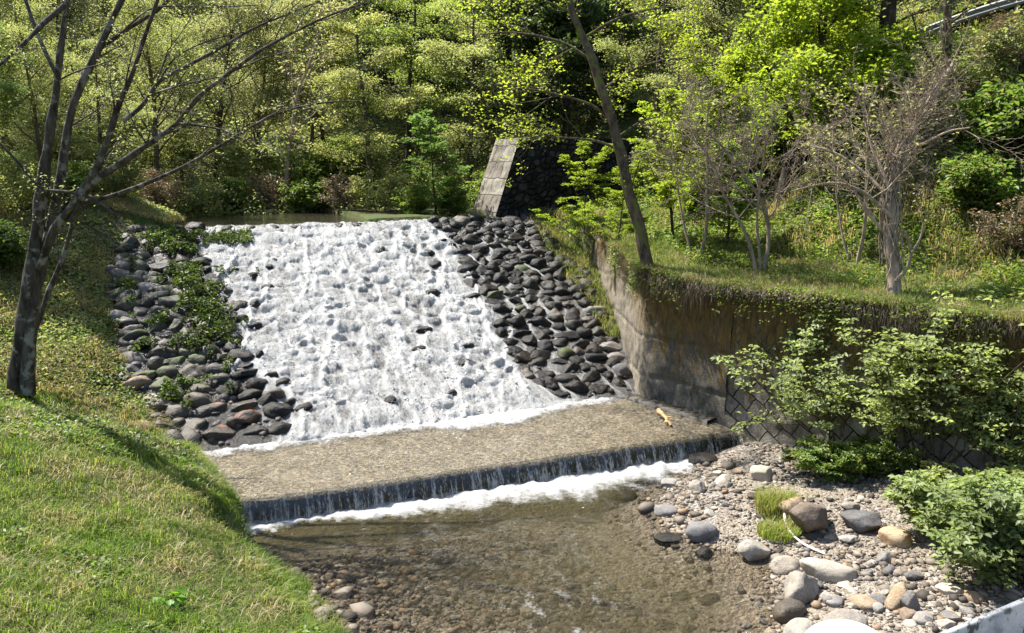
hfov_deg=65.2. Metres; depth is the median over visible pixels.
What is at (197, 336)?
boulder
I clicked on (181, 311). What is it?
boulder
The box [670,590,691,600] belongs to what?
river rock
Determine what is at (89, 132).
shrub
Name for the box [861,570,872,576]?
cobble
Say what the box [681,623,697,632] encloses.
river rock
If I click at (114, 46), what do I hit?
spring tree
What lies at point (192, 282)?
boulder
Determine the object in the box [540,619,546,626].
cobble
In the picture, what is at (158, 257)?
boulder
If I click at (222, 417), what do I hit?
boulder
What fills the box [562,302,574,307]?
boulder
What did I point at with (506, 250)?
boulder
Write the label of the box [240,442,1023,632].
gravel
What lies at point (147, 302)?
boulder
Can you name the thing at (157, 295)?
boulder
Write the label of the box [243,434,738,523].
falling water
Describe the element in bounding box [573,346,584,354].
boulder
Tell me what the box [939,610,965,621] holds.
cobble
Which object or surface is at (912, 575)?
river rock
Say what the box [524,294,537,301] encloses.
boulder
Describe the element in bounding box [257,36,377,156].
layered tree
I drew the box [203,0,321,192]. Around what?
spring tree
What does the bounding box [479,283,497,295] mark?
boulder
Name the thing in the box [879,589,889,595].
cobble
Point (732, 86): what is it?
broadleaf tree
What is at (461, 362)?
boulder
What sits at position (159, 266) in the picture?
boulder
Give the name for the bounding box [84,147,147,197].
shrub
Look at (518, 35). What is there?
layered tree
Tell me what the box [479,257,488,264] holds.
boulder
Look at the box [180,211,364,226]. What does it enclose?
pond water
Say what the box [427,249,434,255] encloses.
boulder
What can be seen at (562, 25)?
evergreen tree
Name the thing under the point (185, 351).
boulder
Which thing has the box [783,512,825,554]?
bent pipe
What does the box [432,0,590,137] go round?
evergreen tree
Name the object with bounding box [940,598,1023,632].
bridge plate
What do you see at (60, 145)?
shrub
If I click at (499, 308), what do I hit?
boulder
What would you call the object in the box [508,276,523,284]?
boulder
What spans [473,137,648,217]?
dam abutment
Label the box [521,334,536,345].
boulder
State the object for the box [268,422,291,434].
boulder
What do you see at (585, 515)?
river rock
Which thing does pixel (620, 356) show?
boulder
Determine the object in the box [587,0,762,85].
evergreen tree
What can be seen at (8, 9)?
spring tree
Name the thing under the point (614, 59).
layered tree
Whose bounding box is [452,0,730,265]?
leaning tree
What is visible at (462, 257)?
boulder
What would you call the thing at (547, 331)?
boulder
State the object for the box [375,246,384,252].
boulder
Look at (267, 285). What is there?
boulder
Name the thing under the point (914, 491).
bush
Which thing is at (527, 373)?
boulder
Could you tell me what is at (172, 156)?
shrub
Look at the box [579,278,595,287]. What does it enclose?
boulder
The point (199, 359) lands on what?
boulder
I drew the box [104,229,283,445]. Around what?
slope stones
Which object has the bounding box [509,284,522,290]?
boulder
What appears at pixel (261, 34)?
spring tree
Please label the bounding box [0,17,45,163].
layered tree
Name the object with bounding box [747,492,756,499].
river rock
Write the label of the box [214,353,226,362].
boulder
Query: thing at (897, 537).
river rock
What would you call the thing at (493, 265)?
boulder
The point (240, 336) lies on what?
boulder
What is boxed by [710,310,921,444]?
bush
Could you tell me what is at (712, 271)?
terrace grass
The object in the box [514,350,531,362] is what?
boulder
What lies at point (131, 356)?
boulder
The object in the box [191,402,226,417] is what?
boulder
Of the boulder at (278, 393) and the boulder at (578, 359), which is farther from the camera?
the boulder at (578, 359)
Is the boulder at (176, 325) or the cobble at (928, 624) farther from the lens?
the boulder at (176, 325)
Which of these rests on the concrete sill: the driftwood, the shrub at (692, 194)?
the driftwood
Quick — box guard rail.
[823,0,1023,64]
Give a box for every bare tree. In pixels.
[2,0,64,107]
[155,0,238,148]
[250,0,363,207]
[625,40,853,270]
[630,76,750,255]
[787,77,918,262]
[792,65,881,176]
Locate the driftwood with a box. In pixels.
[656,408,676,425]
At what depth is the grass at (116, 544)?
11.17 m
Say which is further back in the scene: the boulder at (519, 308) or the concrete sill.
the boulder at (519, 308)
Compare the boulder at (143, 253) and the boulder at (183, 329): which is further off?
the boulder at (143, 253)
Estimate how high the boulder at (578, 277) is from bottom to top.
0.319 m
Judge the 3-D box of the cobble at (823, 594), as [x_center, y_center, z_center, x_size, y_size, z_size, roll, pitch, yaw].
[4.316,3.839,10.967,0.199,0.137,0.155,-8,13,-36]
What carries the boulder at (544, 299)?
in the cascade water at (384, 344)
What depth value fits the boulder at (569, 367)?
20.30 m
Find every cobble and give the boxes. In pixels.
[534,617,542,626]
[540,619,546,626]
[564,580,580,590]
[573,601,580,606]
[605,586,620,591]
[704,509,714,516]
[708,482,716,487]
[714,474,730,487]
[721,502,728,506]
[732,467,741,473]
[737,585,746,594]
[740,622,753,628]
[754,601,760,607]
[759,618,767,624]
[806,497,813,501]
[809,482,817,487]
[819,591,831,597]
[822,596,832,604]
[841,586,856,593]
[857,495,864,501]
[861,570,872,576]
[873,602,883,612]
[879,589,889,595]
[891,558,897,563]
[895,559,903,565]
[899,607,915,620]
[903,619,916,626]
[924,615,934,625]
[925,622,941,627]
[935,601,942,607]
[935,618,956,627]
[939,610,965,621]
[954,600,962,606]
[959,606,973,614]
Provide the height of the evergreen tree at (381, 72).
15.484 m
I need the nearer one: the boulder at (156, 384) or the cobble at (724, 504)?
the cobble at (724, 504)
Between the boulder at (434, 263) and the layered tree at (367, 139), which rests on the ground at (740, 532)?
the layered tree at (367, 139)
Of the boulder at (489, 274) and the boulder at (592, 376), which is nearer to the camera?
the boulder at (592, 376)
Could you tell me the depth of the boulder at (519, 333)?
21.29 m
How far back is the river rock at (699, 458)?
16.27 m
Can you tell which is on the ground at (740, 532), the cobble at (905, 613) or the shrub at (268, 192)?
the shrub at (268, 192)
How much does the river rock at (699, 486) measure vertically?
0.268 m
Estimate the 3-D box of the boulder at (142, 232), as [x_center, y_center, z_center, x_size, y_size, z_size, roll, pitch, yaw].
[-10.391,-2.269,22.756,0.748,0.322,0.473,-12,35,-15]
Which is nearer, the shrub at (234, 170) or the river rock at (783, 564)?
the river rock at (783, 564)
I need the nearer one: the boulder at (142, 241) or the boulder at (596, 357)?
the boulder at (596, 357)
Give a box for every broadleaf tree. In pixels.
[654,34,777,223]
[716,0,944,207]
[776,0,880,65]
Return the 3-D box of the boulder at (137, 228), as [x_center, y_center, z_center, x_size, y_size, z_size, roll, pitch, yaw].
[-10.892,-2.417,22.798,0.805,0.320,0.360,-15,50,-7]
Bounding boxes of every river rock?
[413,515,439,522]
[443,579,452,585]
[573,510,601,523]
[614,490,636,501]
[653,532,682,546]
[654,504,677,516]
[654,619,675,631]
[661,478,678,487]
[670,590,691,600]
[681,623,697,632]
[685,521,717,542]
[688,452,717,463]
[689,481,705,492]
[695,547,713,557]
[699,593,719,604]
[737,539,770,561]
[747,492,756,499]
[749,465,773,481]
[769,555,800,575]
[772,597,805,624]
[773,548,783,552]
[778,497,803,514]
[783,618,814,632]
[784,571,818,604]
[789,502,827,533]
[800,557,856,582]
[821,609,867,625]
[826,595,843,607]
[836,581,852,588]
[838,534,857,542]
[840,501,859,509]
[840,510,881,533]
[849,594,876,610]
[869,593,886,604]
[876,551,896,563]
[878,526,911,547]
[883,565,895,574]
[884,582,906,610]
[899,590,919,610]
[903,570,923,580]
[912,611,932,624]
[935,583,962,594]
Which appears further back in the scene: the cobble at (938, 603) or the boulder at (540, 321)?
the boulder at (540, 321)
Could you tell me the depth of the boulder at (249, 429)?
16.55 m
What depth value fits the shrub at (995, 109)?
18.88 m
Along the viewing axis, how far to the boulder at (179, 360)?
18.05 m
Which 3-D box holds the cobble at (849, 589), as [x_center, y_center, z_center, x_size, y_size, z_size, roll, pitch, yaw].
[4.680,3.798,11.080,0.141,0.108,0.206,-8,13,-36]
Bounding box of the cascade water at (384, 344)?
[124,217,636,455]
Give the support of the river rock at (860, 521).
on the ground at (740, 532)
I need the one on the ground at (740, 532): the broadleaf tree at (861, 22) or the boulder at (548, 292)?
the broadleaf tree at (861, 22)
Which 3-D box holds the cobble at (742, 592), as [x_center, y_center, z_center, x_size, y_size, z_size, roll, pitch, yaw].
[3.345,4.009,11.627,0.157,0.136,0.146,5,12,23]
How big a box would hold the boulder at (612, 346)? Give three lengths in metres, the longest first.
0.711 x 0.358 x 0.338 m
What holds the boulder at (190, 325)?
in the cascade water at (384, 344)
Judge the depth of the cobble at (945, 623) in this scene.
10.08 m
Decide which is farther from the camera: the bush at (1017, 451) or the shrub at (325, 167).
the shrub at (325, 167)
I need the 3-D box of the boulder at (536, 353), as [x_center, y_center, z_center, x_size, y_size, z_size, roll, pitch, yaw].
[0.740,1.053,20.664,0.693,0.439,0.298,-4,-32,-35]
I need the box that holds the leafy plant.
[150,588,188,608]
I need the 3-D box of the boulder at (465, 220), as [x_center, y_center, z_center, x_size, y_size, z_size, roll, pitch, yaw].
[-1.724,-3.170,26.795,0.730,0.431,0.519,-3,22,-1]
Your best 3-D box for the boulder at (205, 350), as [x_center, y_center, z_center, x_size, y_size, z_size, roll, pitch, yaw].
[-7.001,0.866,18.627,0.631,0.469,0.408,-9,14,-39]
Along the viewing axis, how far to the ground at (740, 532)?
13.50 m
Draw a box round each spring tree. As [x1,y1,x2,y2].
[0,0,99,160]
[0,0,112,163]
[1,0,139,149]
[100,0,215,196]
[110,0,223,97]
[128,1,245,201]
[157,0,306,190]
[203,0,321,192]
[239,0,380,148]
[257,0,311,86]
[653,0,779,135]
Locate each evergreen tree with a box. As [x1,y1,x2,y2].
[269,0,440,92]
[335,0,518,130]
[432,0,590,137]
[470,0,651,136]
[524,0,723,86]
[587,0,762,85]
[654,0,765,45]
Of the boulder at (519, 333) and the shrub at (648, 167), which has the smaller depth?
the boulder at (519, 333)
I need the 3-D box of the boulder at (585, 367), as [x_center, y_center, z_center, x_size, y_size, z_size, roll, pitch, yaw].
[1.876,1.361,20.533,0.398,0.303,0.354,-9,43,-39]
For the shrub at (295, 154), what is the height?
3.456 m
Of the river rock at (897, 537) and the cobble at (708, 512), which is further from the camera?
the cobble at (708, 512)
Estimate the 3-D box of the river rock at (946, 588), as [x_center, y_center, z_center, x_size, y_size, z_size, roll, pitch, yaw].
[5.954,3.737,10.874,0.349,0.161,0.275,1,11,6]
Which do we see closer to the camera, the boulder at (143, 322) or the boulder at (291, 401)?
the boulder at (291, 401)
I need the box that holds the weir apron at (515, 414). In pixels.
[201,397,731,501]
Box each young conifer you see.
[529,140,616,240]
[573,161,647,241]
[627,87,747,239]
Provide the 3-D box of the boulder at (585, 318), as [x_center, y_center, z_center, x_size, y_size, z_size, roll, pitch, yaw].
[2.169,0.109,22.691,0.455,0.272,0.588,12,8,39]
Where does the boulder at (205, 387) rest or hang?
in the cascade water at (384, 344)
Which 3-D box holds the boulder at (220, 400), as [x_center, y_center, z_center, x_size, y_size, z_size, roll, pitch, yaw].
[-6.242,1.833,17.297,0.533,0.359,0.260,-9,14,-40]
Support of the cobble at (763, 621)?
on the ground at (740, 532)
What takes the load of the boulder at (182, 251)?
in the cascade water at (384, 344)
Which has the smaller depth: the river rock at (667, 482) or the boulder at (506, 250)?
the river rock at (667, 482)
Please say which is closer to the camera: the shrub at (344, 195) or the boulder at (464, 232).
the boulder at (464, 232)
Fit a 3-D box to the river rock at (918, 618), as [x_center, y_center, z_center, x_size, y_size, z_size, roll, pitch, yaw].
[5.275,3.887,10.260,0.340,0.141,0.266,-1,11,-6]
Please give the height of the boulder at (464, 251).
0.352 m
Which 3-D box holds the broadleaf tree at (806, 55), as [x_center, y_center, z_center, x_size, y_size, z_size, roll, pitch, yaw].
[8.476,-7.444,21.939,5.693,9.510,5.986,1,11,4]
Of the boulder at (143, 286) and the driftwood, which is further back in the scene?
the boulder at (143, 286)
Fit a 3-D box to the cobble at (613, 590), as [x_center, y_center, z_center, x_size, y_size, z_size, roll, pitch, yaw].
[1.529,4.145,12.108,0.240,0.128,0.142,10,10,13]
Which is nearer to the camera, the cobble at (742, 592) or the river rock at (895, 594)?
the river rock at (895, 594)
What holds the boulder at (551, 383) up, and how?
in the cascade water at (384, 344)
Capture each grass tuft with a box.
[743,479,806,519]
[752,512,803,543]
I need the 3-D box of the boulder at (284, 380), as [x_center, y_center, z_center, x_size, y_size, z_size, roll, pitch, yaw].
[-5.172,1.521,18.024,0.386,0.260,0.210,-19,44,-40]
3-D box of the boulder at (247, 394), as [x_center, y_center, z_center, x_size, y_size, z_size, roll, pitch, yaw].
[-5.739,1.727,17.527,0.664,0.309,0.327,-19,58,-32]
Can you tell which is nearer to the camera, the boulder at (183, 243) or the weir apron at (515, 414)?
the weir apron at (515, 414)
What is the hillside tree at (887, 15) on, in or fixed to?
on the ground at (740, 532)
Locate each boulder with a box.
[108,286,127,298]
[109,310,129,319]
[112,275,144,287]
[113,297,140,311]
[114,347,128,353]
[115,288,140,302]
[117,325,143,337]
[118,351,145,362]
[120,243,138,250]
[121,329,148,340]
[122,375,152,389]
[123,236,137,244]
[123,363,139,372]
[127,225,143,232]
[127,419,151,430]
[131,370,156,378]
[132,254,145,261]
[132,259,149,271]
[133,250,150,257]
[133,335,149,350]
[135,231,155,237]
[136,282,156,290]
[138,238,158,244]
[139,297,154,307]
[140,394,156,401]
[141,317,154,325]
[142,412,165,420]
[143,225,161,230]
[143,275,167,282]
[145,290,169,299]
[146,244,170,250]
[147,320,166,331]
[147,398,178,411]
[148,331,175,337]
[148,345,177,356]
[149,259,172,271]
[149,339,176,349]
[150,247,166,255]
[150,253,168,261]
[150,305,165,315]
[150,376,175,390]
[151,420,180,430]
[156,285,176,291]
[156,365,178,377]
[158,295,186,306]
[162,311,187,322]
[163,404,189,418]
[164,356,185,364]
[165,390,183,400]
[165,429,184,441]
[168,319,183,331]
[170,246,188,254]
[172,306,194,315]
[173,240,191,247]
[174,254,189,262]
[177,333,202,345]
[177,347,196,356]
[177,417,200,429]
[178,327,194,336]
[178,364,205,378]
[180,375,203,384]
[181,427,201,444]
[182,237,204,243]
[182,280,203,289]
[182,392,212,407]
[185,222,205,229]
[187,354,206,363]
[187,383,212,392]
[188,317,204,327]
[190,257,211,265]
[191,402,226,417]
[194,301,217,313]
[196,322,217,333]
[197,344,220,357]
[201,273,219,282]
[201,424,236,439]
[202,265,218,272]
[204,287,221,297]
[204,363,229,374]
[208,278,222,288]
[208,373,230,382]
[209,339,224,346]
[212,395,232,402]
[213,413,234,425]
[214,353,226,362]
[215,295,227,303]
[217,381,241,395]
[221,225,232,230]
[223,311,237,317]
[223,341,238,351]
[226,348,254,361]
[228,267,238,272]
[228,300,246,311]
[229,368,257,379]
[229,399,257,411]
[230,333,243,341]
[234,409,261,424]
[235,314,248,322]
[237,362,253,368]
[237,389,262,400]
[239,424,268,434]
[246,377,268,389]
[247,322,262,328]
[248,272,257,279]
[249,300,260,307]
[255,350,263,357]
[257,392,277,405]
[261,284,273,288]
[263,402,293,418]
[264,371,278,376]
[266,264,272,269]
[267,387,284,398]
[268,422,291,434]
[276,377,289,385]
[284,397,297,405]
[294,402,312,411]
[351,222,361,226]
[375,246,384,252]
[384,395,395,403]
[411,345,425,350]
[416,326,432,333]
[425,289,440,295]
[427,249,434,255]
[429,260,440,267]
[432,222,444,228]
[439,217,449,224]
[441,227,458,232]
[447,389,456,395]
[450,220,465,228]
[452,215,470,224]
[454,248,469,254]
[457,258,479,268]
[457,264,474,272]
[458,229,472,237]
[458,358,469,366]
[459,244,472,251]
[459,256,472,259]
[461,343,474,347]
[462,233,482,243]
[463,278,477,287]
[464,227,476,232]
[465,271,480,277]
[467,221,481,227]
[468,213,483,221]
[468,292,480,298]
[471,245,486,253]
[472,252,483,260]
[475,264,487,274]
[478,279,490,285]
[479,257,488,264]
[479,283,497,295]
[484,272,493,276]
[485,298,505,303]
[486,260,498,272]
[486,290,502,298]
[488,220,505,227]
[488,240,502,248]
[491,251,503,259]
[492,227,503,232]
[492,318,509,327]
[493,237,505,242]
[493,248,510,254]
[493,272,508,283]
[493,303,511,312]
[494,259,504,265]
[495,327,507,337]
[498,285,509,294]
[500,262,514,271]
[502,240,513,245]
[502,338,518,345]
[503,313,515,318]
[504,346,523,356]
[506,290,520,297]
[507,245,520,252]
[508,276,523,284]
[508,315,525,326]
[509,258,522,265]
[509,270,523,276]
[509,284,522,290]
[509,296,521,303]
[513,329,531,336]
[514,264,529,271]
[514,305,525,311]
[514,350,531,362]
[518,308,533,317]
[518,363,529,367]
[521,278,539,290]
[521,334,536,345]
[521,368,535,378]
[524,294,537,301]
[525,288,537,294]
[526,346,535,353]
[527,316,551,326]
[530,257,545,269]
[530,305,542,311]
[530,349,550,359]
[531,357,546,365]
[532,378,545,387]
[535,370,553,378]
[536,331,550,339]
[536,339,553,350]
[537,328,552,333]
[540,296,553,302]
[541,290,554,295]
[543,376,559,389]
[544,301,562,309]
[549,309,563,316]
[550,322,565,330]
[551,315,563,322]
[551,358,567,364]
[552,338,567,347]
[553,331,579,339]
[554,373,579,383]
[554,389,569,397]
[557,347,574,358]
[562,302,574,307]
[562,362,579,372]
[563,379,588,392]
[568,356,584,363]
[569,275,586,279]
[572,339,590,348]
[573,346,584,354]
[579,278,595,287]
[579,362,590,371]
[581,316,593,321]
[582,306,605,313]
[582,370,600,381]
[585,353,608,361]
[589,384,609,393]
[591,326,609,335]
[599,341,621,350]
[607,352,624,359]
[611,377,626,387]
[612,363,630,375]
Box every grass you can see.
[0,342,364,632]
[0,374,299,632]
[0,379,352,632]
[466,206,635,336]
[552,179,1023,408]
[599,239,1023,324]
[654,1,1023,283]
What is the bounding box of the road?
[939,0,998,20]
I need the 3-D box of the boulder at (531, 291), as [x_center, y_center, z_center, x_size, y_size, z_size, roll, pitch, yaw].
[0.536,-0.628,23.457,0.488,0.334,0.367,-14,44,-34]
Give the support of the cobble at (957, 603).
on the ground at (740, 532)
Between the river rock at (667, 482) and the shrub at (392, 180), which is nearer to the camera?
the river rock at (667, 482)
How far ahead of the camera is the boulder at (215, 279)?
21.04 m
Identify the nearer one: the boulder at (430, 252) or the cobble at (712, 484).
the cobble at (712, 484)
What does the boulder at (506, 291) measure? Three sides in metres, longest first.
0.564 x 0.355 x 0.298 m
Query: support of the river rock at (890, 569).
on the ground at (740, 532)
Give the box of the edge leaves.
[606,241,1013,355]
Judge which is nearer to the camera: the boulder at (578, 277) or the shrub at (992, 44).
the shrub at (992, 44)
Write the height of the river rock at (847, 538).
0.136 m
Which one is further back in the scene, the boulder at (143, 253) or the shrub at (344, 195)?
the shrub at (344, 195)
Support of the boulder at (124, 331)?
on the ground at (740, 532)
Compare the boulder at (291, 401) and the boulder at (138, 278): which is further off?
the boulder at (138, 278)
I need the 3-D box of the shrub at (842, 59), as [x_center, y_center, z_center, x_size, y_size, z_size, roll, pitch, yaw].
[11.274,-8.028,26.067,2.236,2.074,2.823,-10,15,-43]
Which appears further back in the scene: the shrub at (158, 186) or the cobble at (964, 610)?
the shrub at (158, 186)
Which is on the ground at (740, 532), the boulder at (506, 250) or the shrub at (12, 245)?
the shrub at (12, 245)
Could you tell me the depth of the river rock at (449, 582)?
12.07 m
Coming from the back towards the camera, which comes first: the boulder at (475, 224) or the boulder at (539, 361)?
the boulder at (475, 224)
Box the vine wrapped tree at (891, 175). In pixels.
[790,0,1023,295]
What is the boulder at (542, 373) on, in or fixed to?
in the cascade water at (384, 344)
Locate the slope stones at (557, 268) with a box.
[427,212,631,397]
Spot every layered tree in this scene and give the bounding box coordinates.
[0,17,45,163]
[41,35,163,184]
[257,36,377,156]
[306,10,443,202]
[316,0,498,185]
[405,0,554,192]
[486,0,573,78]
[592,0,707,139]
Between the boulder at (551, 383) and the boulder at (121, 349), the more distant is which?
the boulder at (551, 383)
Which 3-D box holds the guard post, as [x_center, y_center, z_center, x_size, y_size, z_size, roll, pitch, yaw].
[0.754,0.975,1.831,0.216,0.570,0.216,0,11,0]
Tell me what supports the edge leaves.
on the ground at (740, 532)
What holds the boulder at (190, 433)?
on the ground at (740, 532)
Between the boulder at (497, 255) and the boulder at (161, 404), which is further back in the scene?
the boulder at (497, 255)
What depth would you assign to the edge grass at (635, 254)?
15.87 m
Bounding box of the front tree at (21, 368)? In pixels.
[0,0,396,396]
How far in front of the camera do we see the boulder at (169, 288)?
20.38 m
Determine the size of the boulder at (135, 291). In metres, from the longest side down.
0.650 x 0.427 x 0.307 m
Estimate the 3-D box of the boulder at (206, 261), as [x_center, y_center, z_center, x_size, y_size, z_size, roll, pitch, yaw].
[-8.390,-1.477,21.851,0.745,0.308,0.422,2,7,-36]
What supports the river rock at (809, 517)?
on the ground at (740, 532)
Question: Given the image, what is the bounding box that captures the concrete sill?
[207,398,738,545]
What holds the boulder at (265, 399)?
on the ground at (740, 532)
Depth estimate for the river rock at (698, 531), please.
12.99 m
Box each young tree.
[395,108,473,213]
[694,137,765,244]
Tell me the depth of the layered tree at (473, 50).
33.67 m
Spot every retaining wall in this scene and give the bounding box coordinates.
[593,234,734,424]
[722,289,1023,475]
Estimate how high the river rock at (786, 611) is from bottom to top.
0.349 m
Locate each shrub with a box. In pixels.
[0,89,103,160]
[0,107,65,177]
[0,145,82,217]
[0,218,29,269]
[13,133,81,174]
[33,103,140,181]
[51,160,104,202]
[62,108,203,188]
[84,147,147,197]
[134,165,188,211]
[168,173,231,221]
[186,128,284,203]
[204,176,252,213]
[244,172,290,208]
[252,133,320,204]
[278,175,337,212]
[280,142,367,194]
[315,171,362,210]
[346,167,409,210]
[348,143,394,191]
[388,182,432,213]
[424,186,474,215]
[457,169,485,207]
[629,143,695,192]
[674,176,726,210]
[700,147,770,193]
[761,117,826,165]
[791,63,849,101]
[825,53,899,70]
[884,71,980,135]
[902,24,1023,98]
[931,74,1023,161]
[935,150,1023,212]
[966,196,1023,253]
[968,8,1023,75]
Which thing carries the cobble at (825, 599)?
on the ground at (740, 532)
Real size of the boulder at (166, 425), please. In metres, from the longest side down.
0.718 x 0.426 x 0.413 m
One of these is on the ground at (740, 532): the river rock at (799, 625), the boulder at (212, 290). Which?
the river rock at (799, 625)
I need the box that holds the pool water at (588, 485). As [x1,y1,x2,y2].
[245,452,775,632]
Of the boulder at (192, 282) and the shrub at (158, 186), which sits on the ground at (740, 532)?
the shrub at (158, 186)
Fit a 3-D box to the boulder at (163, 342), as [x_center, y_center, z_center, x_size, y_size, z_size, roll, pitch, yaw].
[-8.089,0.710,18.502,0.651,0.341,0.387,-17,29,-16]
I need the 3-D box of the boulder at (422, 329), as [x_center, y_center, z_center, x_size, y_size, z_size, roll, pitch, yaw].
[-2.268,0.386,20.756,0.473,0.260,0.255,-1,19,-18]
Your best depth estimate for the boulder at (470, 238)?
25.52 m
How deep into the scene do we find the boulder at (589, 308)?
22.95 m
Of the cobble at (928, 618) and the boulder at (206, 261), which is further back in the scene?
the boulder at (206, 261)
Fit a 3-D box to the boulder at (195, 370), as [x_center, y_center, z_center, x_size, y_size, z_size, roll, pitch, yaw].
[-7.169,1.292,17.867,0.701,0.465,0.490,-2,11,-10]
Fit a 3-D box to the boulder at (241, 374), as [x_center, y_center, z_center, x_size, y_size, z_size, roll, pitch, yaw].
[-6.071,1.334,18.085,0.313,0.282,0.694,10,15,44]
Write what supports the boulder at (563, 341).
in the cascade water at (384, 344)
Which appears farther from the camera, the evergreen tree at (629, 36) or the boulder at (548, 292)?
the evergreen tree at (629, 36)
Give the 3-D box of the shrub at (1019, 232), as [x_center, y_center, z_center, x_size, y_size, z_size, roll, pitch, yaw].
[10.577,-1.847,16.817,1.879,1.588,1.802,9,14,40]
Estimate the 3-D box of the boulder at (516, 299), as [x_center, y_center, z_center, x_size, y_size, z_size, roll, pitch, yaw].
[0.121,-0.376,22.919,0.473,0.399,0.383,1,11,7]
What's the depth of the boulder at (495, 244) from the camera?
25.43 m
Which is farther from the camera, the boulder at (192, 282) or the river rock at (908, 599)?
the boulder at (192, 282)
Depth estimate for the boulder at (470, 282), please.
23.20 m
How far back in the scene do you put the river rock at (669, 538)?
13.07 m
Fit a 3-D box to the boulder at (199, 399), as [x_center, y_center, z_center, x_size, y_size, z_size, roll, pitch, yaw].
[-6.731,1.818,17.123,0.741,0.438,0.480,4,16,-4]
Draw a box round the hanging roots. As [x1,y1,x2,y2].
[602,240,1023,369]
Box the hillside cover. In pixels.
[570,0,1023,304]
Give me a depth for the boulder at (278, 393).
17.53 m
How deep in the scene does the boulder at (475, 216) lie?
26.90 m
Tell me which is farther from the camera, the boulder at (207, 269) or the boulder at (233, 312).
the boulder at (207, 269)
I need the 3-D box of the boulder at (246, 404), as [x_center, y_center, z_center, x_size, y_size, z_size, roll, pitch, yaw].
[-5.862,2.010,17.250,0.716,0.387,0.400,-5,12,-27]
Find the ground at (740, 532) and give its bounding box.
[0,0,1023,632]
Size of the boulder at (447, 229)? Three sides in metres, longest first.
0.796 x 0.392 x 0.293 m
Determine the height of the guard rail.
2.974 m
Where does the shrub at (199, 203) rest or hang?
on the ground at (740, 532)
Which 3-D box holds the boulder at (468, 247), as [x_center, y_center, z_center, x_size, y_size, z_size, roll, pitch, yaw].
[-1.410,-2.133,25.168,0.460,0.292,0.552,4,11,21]
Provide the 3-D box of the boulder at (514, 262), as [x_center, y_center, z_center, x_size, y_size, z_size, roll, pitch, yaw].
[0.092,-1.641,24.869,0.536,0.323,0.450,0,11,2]
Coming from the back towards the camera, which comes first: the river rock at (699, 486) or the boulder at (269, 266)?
the boulder at (269, 266)
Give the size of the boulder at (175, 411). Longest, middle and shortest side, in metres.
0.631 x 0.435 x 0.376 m
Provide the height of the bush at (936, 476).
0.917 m
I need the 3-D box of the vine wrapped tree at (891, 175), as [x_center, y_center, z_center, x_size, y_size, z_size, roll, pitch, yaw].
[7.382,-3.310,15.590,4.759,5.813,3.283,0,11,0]
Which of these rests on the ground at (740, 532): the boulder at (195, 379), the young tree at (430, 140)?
the young tree at (430, 140)
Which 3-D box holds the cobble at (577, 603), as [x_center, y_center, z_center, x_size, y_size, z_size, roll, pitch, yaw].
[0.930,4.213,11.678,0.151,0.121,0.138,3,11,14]
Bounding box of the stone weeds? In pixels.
[106,220,260,409]
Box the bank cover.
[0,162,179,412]
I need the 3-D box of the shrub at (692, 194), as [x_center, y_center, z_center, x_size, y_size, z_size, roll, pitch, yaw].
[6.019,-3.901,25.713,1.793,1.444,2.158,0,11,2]
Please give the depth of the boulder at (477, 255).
24.62 m
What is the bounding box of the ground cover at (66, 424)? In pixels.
[0,250,320,632]
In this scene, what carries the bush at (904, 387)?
on the ground at (740, 532)
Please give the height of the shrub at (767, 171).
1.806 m
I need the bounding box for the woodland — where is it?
[169,0,661,67]
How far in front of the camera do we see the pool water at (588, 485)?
13.72 m
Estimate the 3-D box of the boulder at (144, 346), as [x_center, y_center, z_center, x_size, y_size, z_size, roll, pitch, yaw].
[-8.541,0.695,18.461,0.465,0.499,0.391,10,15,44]
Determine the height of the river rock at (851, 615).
0.294 m
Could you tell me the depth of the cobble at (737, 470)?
15.36 m
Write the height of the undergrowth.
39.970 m
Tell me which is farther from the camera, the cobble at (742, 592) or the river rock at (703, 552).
the river rock at (703, 552)
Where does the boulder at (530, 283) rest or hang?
in the cascade water at (384, 344)
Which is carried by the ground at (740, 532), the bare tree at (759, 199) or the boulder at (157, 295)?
the bare tree at (759, 199)
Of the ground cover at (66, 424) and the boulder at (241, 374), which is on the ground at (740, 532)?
the ground cover at (66, 424)
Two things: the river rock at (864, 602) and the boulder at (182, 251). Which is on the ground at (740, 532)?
the river rock at (864, 602)
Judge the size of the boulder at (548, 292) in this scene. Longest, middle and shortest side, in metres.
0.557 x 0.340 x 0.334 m
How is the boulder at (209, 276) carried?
in the cascade water at (384, 344)
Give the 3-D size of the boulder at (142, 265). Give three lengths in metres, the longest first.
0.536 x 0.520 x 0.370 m
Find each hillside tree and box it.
[861,0,958,103]
[870,0,1023,94]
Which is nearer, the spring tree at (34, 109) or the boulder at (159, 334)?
the boulder at (159, 334)
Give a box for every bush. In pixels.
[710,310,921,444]
[781,422,925,483]
[814,285,1023,469]
[879,467,1023,543]
[918,459,1023,491]
[920,470,1023,588]
[943,367,1023,469]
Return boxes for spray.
[201,220,548,438]
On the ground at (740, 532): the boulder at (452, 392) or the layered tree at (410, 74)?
the layered tree at (410, 74)
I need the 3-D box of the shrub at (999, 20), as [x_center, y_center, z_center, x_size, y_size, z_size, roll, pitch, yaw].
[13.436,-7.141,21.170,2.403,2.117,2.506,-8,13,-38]
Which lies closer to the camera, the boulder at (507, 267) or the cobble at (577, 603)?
the cobble at (577, 603)
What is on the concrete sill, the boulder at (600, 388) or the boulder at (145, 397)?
the boulder at (600, 388)
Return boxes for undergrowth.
[0,0,942,222]
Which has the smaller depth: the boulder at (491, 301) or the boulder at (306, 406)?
the boulder at (306, 406)

